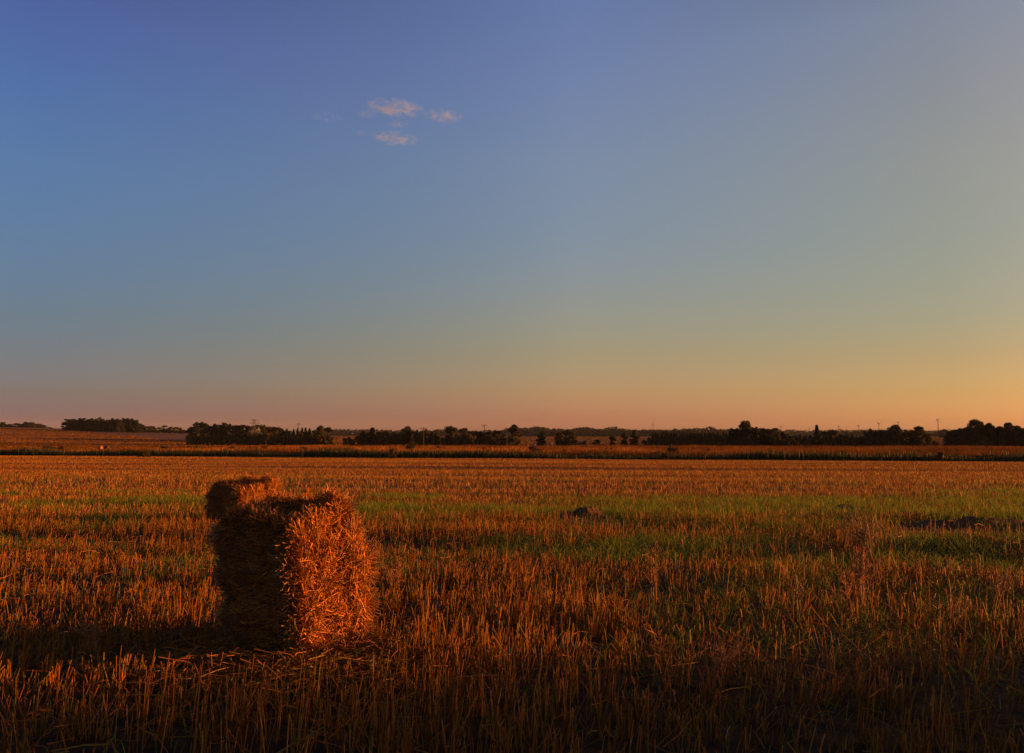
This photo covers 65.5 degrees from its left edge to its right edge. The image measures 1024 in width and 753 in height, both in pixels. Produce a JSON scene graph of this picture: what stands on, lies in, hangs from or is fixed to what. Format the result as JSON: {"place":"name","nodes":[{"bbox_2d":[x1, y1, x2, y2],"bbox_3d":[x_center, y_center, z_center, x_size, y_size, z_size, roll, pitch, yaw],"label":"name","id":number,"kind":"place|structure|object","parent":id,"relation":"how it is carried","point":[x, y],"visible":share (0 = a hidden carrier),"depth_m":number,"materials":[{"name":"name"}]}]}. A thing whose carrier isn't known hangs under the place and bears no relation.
{"place":"outdoors","nodes":[
{"label":"outdoors","id":0,"kind":"place"},
{"bbox_2d":[0,427,1023,752],"bbox_3d":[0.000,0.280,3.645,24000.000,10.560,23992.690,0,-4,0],"label":"ground","id":1,"kind":"structure","parent":0,"point":[184,743],"depth_m":4.62,"materials":[{"name":"brown soil"}]},
{"bbox_2d":[60,421,73,430],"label":"pine tree","id":2,"kind":"object","parent":1,"relation":"on","point":[68,427],"visible":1,"depth_m":594.50,"materials":[{"name":"green plant"}]},
{"bbox_2d":[61,419,76,430],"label":"pine tree","id":3,"kind":"object","parent":1,"relation":"on","point":[71,421],"visible":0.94,"depth_m":597.22,"materials":[{"name":"green plant"}]},
{"bbox_2d":[76,418,85,430],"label":"pine tree","id":4,"kind":"object","parent":1,"relation":"on","point":[80,423],"visible":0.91,"depth_m":606.33,"materials":[{"name":"green plant"}]},
{"bbox_2d":[70,616,102,664],"bbox_3d":[-2.384,1.484,4.476,0.174,0.278,0.169,-3,-5,37],"label":"dry weed","id":5,"kind":"object","parent":1,"relation":"on","point":[85,633],"visible":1,"depth_m":4.49,"materials":[{"name":"plant"}]},
{"bbox_2d":[86,420,99,431],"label":"pine tree","id":6,"kind":"object","parent":1,"relation":"on","point":[91,425],"visible":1,"depth_m":595.75,"materials":[{"name":"green plant"}]},
{"bbox_2d":[100,419,110,431],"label":"pine tree","id":7,"kind":"object","parent":1,"relation":"on","point":[106,425],"visible":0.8,"depth_m":598.28,"materials":[{"name":"green plant"}]},
{"bbox_2d":[108,419,121,431],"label":"pine tree","id":8,"kind":"object","parent":1,"relation":"on","point":[112,426],"visible":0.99,"depth_m":591.96,"materials":[{"name":"green plant"}]},
{"bbox_2d":[130,419,138,432],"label":"pine tree","id":9,"kind":"object","parent":1,"relation":"on","point":[134,422],"visible":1,"depth_m":606.67,"materials":[{"name":"green plant"}]},
{"bbox_2d":[136,451,150,456],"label":"shrub","id":10,"kind":"object","parent":1,"relation":"on","point":[142,454],"visible":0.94,"depth_m":134.28,"materials":[{"name":"green plant"}]},
{"bbox_2d":[186,436,197,444],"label":"shrub","id":11,"kind":"object","parent":1,"relation":"on","point":[190,440],"visible":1,"depth_m":335.19,"materials":[{"name":"green plant"}]},
{"bbox_2d":[189,423,202,436],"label":"pine tree","id":12,"kind":"object","parent":1,"relation":"on","point":[195,429],"visible":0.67,"depth_m":414.10,"materials":[{"name":"green plant"}]},
{"bbox_2d":[210,423,219,436],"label":"pine tree","id":13,"kind":"object","parent":1,"relation":"on","point":[215,427],"visible":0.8,"depth_m":422.97,"materials":[{"name":"green plant"}]},
{"bbox_2d":[210,436,221,444],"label":"shrub","id":14,"kind":"object","parent":1,"relation":"on","point":[216,440],"visible":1,"depth_m":334.42,"materials":[{"name":"green plant"}]},
{"bbox_2d":[0,427,440,449],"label":"hill stubble","id":15,"kind":"object","parent":1,"relation":"on","point":[114,446],"visible":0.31,"depth_m":379.65,"materials":[{"name":"beige plant"}]},
{"bbox_2d":[225,432,232,444],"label":"shrub","id":16,"kind":"object","parent":1,"relation":"on","point":[228,437],"visible":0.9,"depth_m":337.05,"materials":[{"name":"green plant"}]},
{"bbox_2d":[225,425,238,435],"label":"broadleaf tree","id":17,"kind":"object","parent":1,"relation":"on","point":[233,428],"visible":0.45,"depth_m":425.19,"materials":[{"name":"green plant"}]},
{"bbox_2d":[227,434,240,444],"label":"shrub","id":18,"kind":"object","parent":1,"relation":"on","point":[235,438],"visible":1,"depth_m":337.17,"materials":[{"name":"green plant"}]},
{"bbox_2d":[202,472,283,521],"bbox_3d":[-4.080,1.901,12.180,1.000,0.871,1.009,-5,-6,36],"label":"straw bale","id":19,"kind":"object","parent":1,"relation":"on","point":[220,495],"visible":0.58,"depth_m":11.98},
{"bbox_2d":[242,433,249,444],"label":"shrub","id":20,"kind":"object","parent":1,"relation":"on","point":[246,440],"visible":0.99,"depth_m":337.21,"materials":[{"name":"green plant"}]},
{"bbox_2d":[249,434,259,444],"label":"shrub","id":21,"kind":"object","parent":1,"relation":"on","point":[253,440],"visible":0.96,"depth_m":336.67,"materials":[{"name":"green plant"}]},
{"bbox_2d":[260,433,272,444],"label":"shrub","id":22,"kind":"object","parent":1,"relation":"on","point":[266,438],"visible":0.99,"depth_m":335.48,"materials":[{"name":"green plant"}]},
{"bbox_2d":[273,427,283,439],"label":"broadleaf tree","id":23,"kind":"object","parent":1,"relation":"on","point":[278,429],"visible":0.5,"depth_m":397.53,"materials":[{"name":"green plant"}]},
{"bbox_2d":[281,433,293,444],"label":"shrub","id":24,"kind":"object","parent":1,"relation":"on","point":[287,438],"visible":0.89,"depth_m":337.92,"materials":[{"name":"green plant"}]},
{"bbox_2d":[203,484,383,660],"bbox_3d":[-1.329,1.223,4.908,0.968,1.084,0.802,-11,-5,37],"label":"straw bale","id":25,"kind":"object","parent":1,"relation":"on","point":[289,572],"visible":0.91,"depth_m":4.69},
{"bbox_2d":[288,436,299,444],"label":"shrub","id":26,"kind":"object","parent":1,"relation":"on","point":[293,439],"visible":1,"depth_m":336.58,"materials":[{"name":"green plant"}]},
{"bbox_2d":[295,432,305,444],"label":"shrub","id":27,"kind":"object","parent":1,"relation":"on","point":[299,436],"visible":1,"depth_m":338.79,"materials":[{"name":"green plant"}]},
{"bbox_2d":[312,425,325,438],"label":"broadleaf tree","id":28,"kind":"object","parent":1,"relation":"on","point":[320,430],"visible":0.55,"depth_m":343.80,"materials":[{"name":"green plant"}]},
{"bbox_2d":[321,435,334,444],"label":"shrub","id":29,"kind":"object","parent":1,"relation":"on","point":[327,440],"visible":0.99,"depth_m":339.11,"materials":[{"name":"green plant"}]},
{"bbox_2d":[323,427,333,440],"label":"broadleaf tree","id":30,"kind":"object","parent":1,"relation":"on","point":[328,429],"visible":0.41,"depth_m":348.58,"materials":[{"name":"green plant"}]},
{"bbox_2d":[343,435,353,445],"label":"shrub","id":31,"kind":"object","parent":1,"relation":"on","point":[348,439],"visible":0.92,"depth_m":297.99,"materials":[{"name":"green plant"}]},
{"bbox_2d":[352,436,363,445],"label":"shrub","id":32,"kind":"object","parent":1,"relation":"on","point":[357,438],"visible":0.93,"depth_m":297.70,"materials":[{"name":"green plant"}]},
{"bbox_2d":[357,431,367,446],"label":"tree","id":33,"kind":"object","parent":1,"relation":"on","point":[363,435],"visible":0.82,"depth_m":298.39,"materials":[{"name":"green plant"}]},
{"bbox_2d":[366,428,375,444],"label":"tree","id":34,"kind":"object","parent":1,"relation":"on","point":[372,433],"visible":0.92,"depth_m":298.43,"materials":[{"name":"green plant"}]},
{"bbox_2d":[376,434,384,445],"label":"shrub","id":35,"kind":"object","parent":1,"relation":"on","point":[380,439],"visible":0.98,"depth_m":294.82,"materials":[{"name":"green plant"}]},
{"bbox_2d":[384,434,393,445],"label":"shrub","id":36,"kind":"object","parent":1,"relation":"on","point":[389,439],"visible":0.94,"depth_m":295.37,"materials":[{"name":"green plant"}]},
{"bbox_2d":[379,559,404,594],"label":"dry weed","id":37,"kind":"object","parent":1,"relation":"on","point":[398,575],"visible":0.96,"depth_m":6.50,"materials":[{"name":"plant"}]},
{"bbox_2d":[388,448,396,458],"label":"shrub","id":38,"kind":"object","parent":1,"relation":"on","point":[392,453],"visible":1,"depth_m":127.83,"materials":[{"name":"green plant"}]},
{"bbox_2d":[398,426,416,442],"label":"broadleaf tree","id":39,"kind":"object","parent":1,"relation":"on","point":[407,430],"visible":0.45,"depth_m":298.64,"materials":[{"name":"green plant"}]},
{"bbox_2d":[407,434,418,444],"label":"shrub","id":40,"kind":"object","parent":1,"relation":"on","point":[412,438],"visible":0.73,"depth_m":294.02,"materials":[{"name":"green plant"}]},
{"bbox_2d":[443,426,457,441],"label":"broadleaf tree","id":41,"kind":"object","parent":1,"relation":"on","point":[450,429],"visible":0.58,"depth_m":298.10,"materials":[{"name":"green plant"}]},
{"bbox_2d":[449,433,457,445],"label":"shrub","id":42,"kind":"object","parent":1,"relation":"on","point":[453,440],"visible":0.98,"depth_m":293.34,"materials":[{"name":"green plant"}]},
{"bbox_2d":[463,434,473,445],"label":"shrub","id":43,"kind":"object","parent":1,"relation":"on","point":[468,440],"visible":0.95,"depth_m":292.60,"materials":[{"name":"green plant"}]},
{"bbox_2d":[486,435,496,446],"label":"shrub","id":44,"kind":"object","parent":1,"relation":"on","point":[491,441],"visible":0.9,"depth_m":293.80,"materials":[{"name":"green plant"}]},
{"bbox_2d":[0,455,1023,752],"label":"stubble","id":45,"kind":"object","parent":1,"relation":"on","point":[144,605],"visible":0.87,"depth_m":5.70,"materials":[{"name":"yellow plant"}]},
{"bbox_2d":[0,446,1023,461],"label":"ditch grass","id":46,"kind":"structure","parent":1,"relation":"on","point":[764,455],"depth_m":132.14,"materials":[{"name":"green plant"}]},
{"bbox_2d":[0,444,1023,458],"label":"tall dry grass","id":47,"kind":"structure","parent":1,"relation":"on","point":[642,450],"depth_m":163.98,"materials":[{"name":"brown plant"}]},
{"bbox_2d":[0,467,1023,752],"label":"green regrowth","id":48,"kind":"object","parent":1,"relation":"on","point":[656,509],"visible":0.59,"depth_m":9.71,"materials":[{"name":"green plant"}]},
{"bbox_2d":[0,505,1023,752],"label":"loose straw","id":49,"kind":"object","parent":1,"relation":"on","point":[248,653],"visible":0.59,"depth_m":4.37,"materials":[{"name":"yellow plant"}]},
{"bbox_2d":[505,424,522,445],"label":"tree","id":50,"kind":"object","parent":1,"relation":"on","point":[513,429],"visible":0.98,"depth_m":288.16,"materials":[{"name":"green plant"}]},
{"bbox_2d":[536,431,546,445],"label":"tree","id":51,"kind":"object","parent":1,"relation":"on","point":[541,438],"visible":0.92,"depth_m":298.56,"materials":[{"name":"green plant"}]},
{"bbox_2d":[554,431,565,446],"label":"broadleaf tree","id":52,"kind":"object","parent":1,"relation":"on","point":[559,436],"visible":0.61,"depth_m":298.30,"materials":[{"name":"green plant"}]},
{"bbox_2d":[560,430,577,445],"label":"broadleaf tree","id":53,"kind":"object","parent":1,"relation":"on","point":[570,434],"visible":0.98,"depth_m":293.83,"materials":[{"name":"green plant"}]},
{"bbox_2d":[183,426,956,436],"bbox_3d":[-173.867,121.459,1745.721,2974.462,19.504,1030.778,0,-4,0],"label":"distant forest","id":54,"kind":"object","parent":1,"relation":"on","point":[533,431],"visible":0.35,"depth_m":1265.66,"materials":[{"name":"green plant"}]},
{"bbox_2d":[563,506,608,519],"bbox_3d":[1.161,2.205,12.776,1.000,0.256,0.700,0,-4,0],"label":"soil mound","id":55,"kind":"object","parent":1,"relation":"on","point":[584,511],"visible":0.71,"depth_m":12.63,"materials":[{"name":"brown soil"}]},
{"bbox_2d":[620,432,627,445],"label":"tree","id":56,"kind":"object","parent":1,"relation":"on","point":[624,441],"visible":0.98,"depth_m":298.56,"materials":[{"name":"green plant"}]},
{"bbox_2d":[317,436,943,445],"bbox_3d":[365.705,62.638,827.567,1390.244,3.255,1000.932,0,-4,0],"label":"distant field crop","id":57,"kind":"object","parent":1,"relation":"on","point":[617,442],"visible":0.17,"depth_m":626.66,"materials":[{"name":"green plant"}]},
{"bbox_2d":[629,430,639,445],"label":"tree","id":58,"kind":"object","parent":1,"relation":"on","point":[634,436],"visible":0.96,"depth_m":298.44,"materials":[{"name":"green plant"}]},
{"bbox_2d":[646,540,662,606],"bbox_3d":[1.092,1.512,6.111,0.128,0.505,0.157,0,-4,0],"label":"dry weed","id":59,"kind":"object","parent":1,"relation":"on","point":[655,574],"visible":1,"depth_m":6.09,"materials":[{"name":"plant"}]},
{"bbox_2d":[652,436,662,446],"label":"shrub","id":60,"kind":"object","parent":1,"relation":"on","point":[656,441],"visible":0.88,"depth_m":287.95,"materials":[{"name":"green plant"}]},
{"bbox_2d":[658,453,669,459],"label":"shrub","id":61,"kind":"object","parent":1,"relation":"on","point":[663,456],"visible":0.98,"depth_m":123.35,"materials":[{"name":"green plant"}]},
{"bbox_2d":[663,436,673,445],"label":"shrub","id":62,"kind":"object","parent":1,"relation":"on","point":[667,441],"visible":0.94,"depth_m":289.62,"materials":[{"name":"green plant"}]},
{"bbox_2d":[666,445,677,455],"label":"shrub","id":63,"kind":"object","parent":1,"relation":"on","point":[671,449],"visible":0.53,"depth_m":140.95,"materials":[{"name":"green plant"}]},
{"bbox_2d":[671,434,681,445],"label":"shrub","id":64,"kind":"object","parent":1,"relation":"on","point":[676,439],"visible":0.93,"depth_m":290.47,"materials":[{"name":"green plant"}]},
{"bbox_2d":[679,434,687,445],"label":"shrub","id":65,"kind":"object","parent":1,"relation":"on","point":[682,440],"visible":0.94,"depth_m":288.62,"materials":[{"name":"green plant"}]},
{"bbox_2d":[685,434,695,445],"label":"shrub","id":66,"kind":"object","parent":1,"relation":"on","point":[689,436],"visible":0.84,"depth_m":289.02,"materials":[{"name":"green plant"}]},
{"bbox_2d":[700,435,709,445],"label":"shrub","id":67,"kind":"object","parent":1,"relation":"on","point":[705,441],"visible":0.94,"depth_m":289.38,"materials":[{"name":"green plant"}]},
{"bbox_2d":[706,432,719,445],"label":"shrub","id":68,"kind":"object","parent":1,"relation":"on","point":[711,437],"visible":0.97,"depth_m":289.07,"materials":[{"name":"green plant"}]},
{"bbox_2d":[716,435,726,447],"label":"shrub","id":69,"kind":"object","parent":1,"relation":"on","point":[722,440],"visible":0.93,"depth_m":289.05,"materials":[{"name":"green plant"}]},
{"bbox_2d":[706,639,745,689],"bbox_3d":[1.075,1.462,4.058,0.168,0.248,0.340,-2,-5,30],"label":"dry weed","id":70,"kind":"object","parent":1,"relation":"on","point":[720,657],"visible":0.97,"depth_m":4.05,"materials":[{"name":"plant"}]},
{"bbox_2d":[726,430,734,446],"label":"spruce tree","id":71,"kind":"object","parent":1,"relation":"on","point":[730,439],"visible":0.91,"depth_m":287.75,"materials":[{"name":"green plant"}]},
{"bbox_2d":[730,428,738,442],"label":"pine tree","id":72,"kind":"object","parent":1,"relation":"on","point":[735,432],"visible":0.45,"depth_m":291.65,"materials":[{"name":"green plant"}]},
{"bbox_2d":[734,436,742,445],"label":"shrub","id":73,"kind":"object","parent":1,"relation":"on","point":[736,438],"visible":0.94,"depth_m":288.05,"materials":[{"name":"green plant"}]},
{"bbox_2d":[738,420,752,445],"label":"broadleaf tree","id":74,"kind":"object","parent":1,"relation":"on","point":[744,425],"visible":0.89,"depth_m":287.94,"materials":[{"name":"green plant"}]},
{"bbox_2d":[752,429,760,445],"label":"pine tree","id":75,"kind":"object","parent":1,"relation":"on","point":[756,436],"visible":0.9,"depth_m":288.23,"materials":[{"name":"green plant"}]},
{"bbox_2d":[758,429,767,445],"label":"spruce tree","id":76,"kind":"object","parent":1,"relation":"on","point":[763,442],"visible":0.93,"depth_m":288.34,"materials":[{"name":"green plant"}]},
{"bbox_2d":[765,428,782,445],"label":"broadleaf tree","id":77,"kind":"object","parent":1,"relation":"on","point":[771,438],"visible":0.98,"depth_m":287.74,"materials":[{"name":"green plant"}]},
{"bbox_2d":[790,571,809,621],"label":"dry weed","id":78,"kind":"object","parent":1,"relation":"on","point":[800,589],"visible":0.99,"depth_m":5.50,"materials":[{"name":"plant"}]},
{"bbox_2d":[805,435,817,446],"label":"shrub","id":79,"kind":"object","parent":1,"relation":"on","point":[811,439],"visible":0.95,"depth_m":282.01,"materials":[{"name":"green plant"}]},
{"bbox_2d":[812,425,821,445],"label":"spruce tree","id":80,"kind":"object","parent":1,"relation":"on","point":[817,435],"visible":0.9,"depth_m":283.58,"materials":[{"name":"green plant"}]},
{"bbox_2d":[827,430,838,438],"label":"broadleaf tree","id":81,"kind":"object","parent":1,"relation":"on","point":[834,432],"visible":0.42,"depth_m":288.71,"materials":[{"name":"green plant"}]},
{"bbox_2d":[822,561,868,622],"bbox_3d":[2.310,1.486,5.493,0.300,0.425,0.211,0,-4,0],"label":"dry weed","id":82,"kind":"object","parent":1,"relation":"on","point":[849,586],"visible":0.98,"depth_m":5.49,"materials":[{"name":"plant"}]},
{"bbox_2d":[830,503,863,511],"bbox_3d":[5.954,2.368,14.268,0.800,0.184,0.500,0,-4,0],"label":"soil mound","id":83,"kind":"object","parent":1,"relation":"on","point":[845,506],"visible":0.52,"depth_m":14.20,"materials":[{"name":"brown soil"}]},
{"bbox_2d":[842,435,855,446],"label":"shrub","id":84,"kind":"object","parent":1,"relation":"on","point":[847,441],"visible":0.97,"depth_m":281.02,"materials":[{"name":"green plant"}]},
{"bbox_2d":[834,508,882,559],"bbox_3d":[3.725,1.688,8.509,0.348,0.539,0.527,-4,-6,45],"label":"dry weed","id":85,"kind":"object","parent":1,"relation":"on","point":[865,536],"visible":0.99,"depth_m":8.47,"materials":[{"name":"plant"}]},
{"bbox_2d":[849,543,882,612],"bbox_3d":[2.566,1.472,5.780,0.219,0.512,0.207,0,-4,0],"label":"dry weed","id":86,"kind":"object","parent":1,"relation":"on","point":[861,590],"visible":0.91,"depth_m":5.80,"materials":[{"name":"plant"}]},
{"bbox_2d":[858,431,876,446],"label":"broadleaf tree","id":87,"kind":"object","parent":1,"relation":"on","point":[865,442],"visible":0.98,"depth_m":281.49,"materials":[{"name":"green plant"}]},
{"bbox_2d":[885,424,909,446],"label":"broadleaf tree","id":88,"kind":"object","parent":1,"relation":"on","point":[898,439],"visible":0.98,"depth_m":278.09,"materials":[{"name":"green plant"}]},
{"bbox_2d":[908,426,927,446],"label":"tree","id":89,"kind":"object","parent":1,"relation":"on","point":[917,440],"visible":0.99,"depth_m":278.63,"materials":[{"name":"green plant"}]},
{"bbox_2d":[921,433,932,444],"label":"broadleaf tree","id":90,"kind":"object","parent":1,"relation":"on","point":[928,436],"visible":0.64,"depth_m":281.88,"materials":[{"name":"green plant"}]},
{"bbox_2d":[935,452,946,460],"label":"shrub","id":91,"kind":"object","parent":1,"relation":"on","point":[939,456],"visible":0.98,"depth_m":115.49,"materials":[{"name":"green plant"}]},
{"bbox_2d":[937,429,947,437],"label":"broadleaf tree","id":92,"kind":"object","parent":1,"relation":"on","point":[942,432],"visible":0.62,"depth_m":897.61,"materials":[{"name":"green plant"}]},
{"bbox_2d":[944,430,954,445],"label":"tree","id":93,"kind":"object","parent":1,"relation":"on","point":[949,434],"visible":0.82,"depth_m":268.22,"materials":[{"name":"green plant"}]},
{"bbox_2d":[931,586,975,640],"bbox_3d":[2.807,1.519,5.088,0.255,0.350,0.197,2,-5,-31],"label":"dry weed","id":94,"kind":"object","parent":1,"relation":"on","point":[953,613],"visible":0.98,"depth_m":5.08,"materials":[{"name":"plant"}]},
{"bbox_2d":[887,516,1023,528],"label":"soil mound","id":95,"kind":"object","parent":1,"relation":"on","point":[971,520],"visible":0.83,"depth_m":11.43,"materials":[{"name":"brown soil"}]},
{"bbox_2d":[947,429,967,446],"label":"tree","id":96,"kind":"object","parent":1,"relation":"on","point":[957,433],"visible":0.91,"depth_m":264.71,"materials":[{"name":"green plant"}]},
{"bbox_2d":[962,427,972,446],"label":"tree","id":97,"kind":"object","parent":1,"relation":"on","point":[967,432],"visible":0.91,"depth_m":264.85,"materials":[{"name":"green plant"}]},
{"bbox_2d":[967,419,987,446],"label":"broadleaf tree","id":98,"kind":"object","parent":1,"relation":"on","point":[979,426],"visible":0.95,"depth_m":262.90,"materials":[{"name":"green plant"}]},
{"bbox_2d":[980,423,998,445],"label":"tree","id":99,"kind":"object","parent":1,"relation":"on","point":[989,428],"visible":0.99,"depth_m":263.62,"materials":[{"name":"green plant"}]},
{"bbox_2d":[985,566,1020,611],"bbox_3d":[3.616,1.577,5.925,0.261,0.348,0.177,0,-4,0],"label":"dry weed","id":100,"kind":"object","parent":1,"relation":"on","point":[1004,582],"visible":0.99,"depth_m":5.90,"materials":[{"name":"plant"}]},
{"bbox_2d":[995,426,1012,446],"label":"tree","id":101,"kind":"object","parent":1,"relation":"on","point":[999,433],"visible":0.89,"depth_m":263.69,"materials":[{"name":"green plant"}]},
{"bbox_2d":[997,422,1017,446],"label":"tree","id":102,"kind":"object","parent":1,"relation":"on","point":[1009,431],"visible":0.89,"depth_m":263.10,"materials":[{"name":"green plant"}]},
{"bbox_2d":[1012,429,1023,445],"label":"broadleaf tree","id":103,"kind":"object","parent":1,"relation":"on","point":[1019,441],"visible":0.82,"depth_m":263.44,"materials":[{"name":"green plant"}]},
{"bbox_2d":[1013,425,1023,438],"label":"broadleaf tree","id":104,"kind":"object","parent":1,"relation":"on","point":[1017,427],"visible":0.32,"depth_m":265.50,"materials":[{"name":"green plant"}]},
{"bbox_2d":[0,0,1023,433],"label":"sky","id":105,"kind":"structure","parent":0,"point":[393,215],"materials":[{"name":"blue"}]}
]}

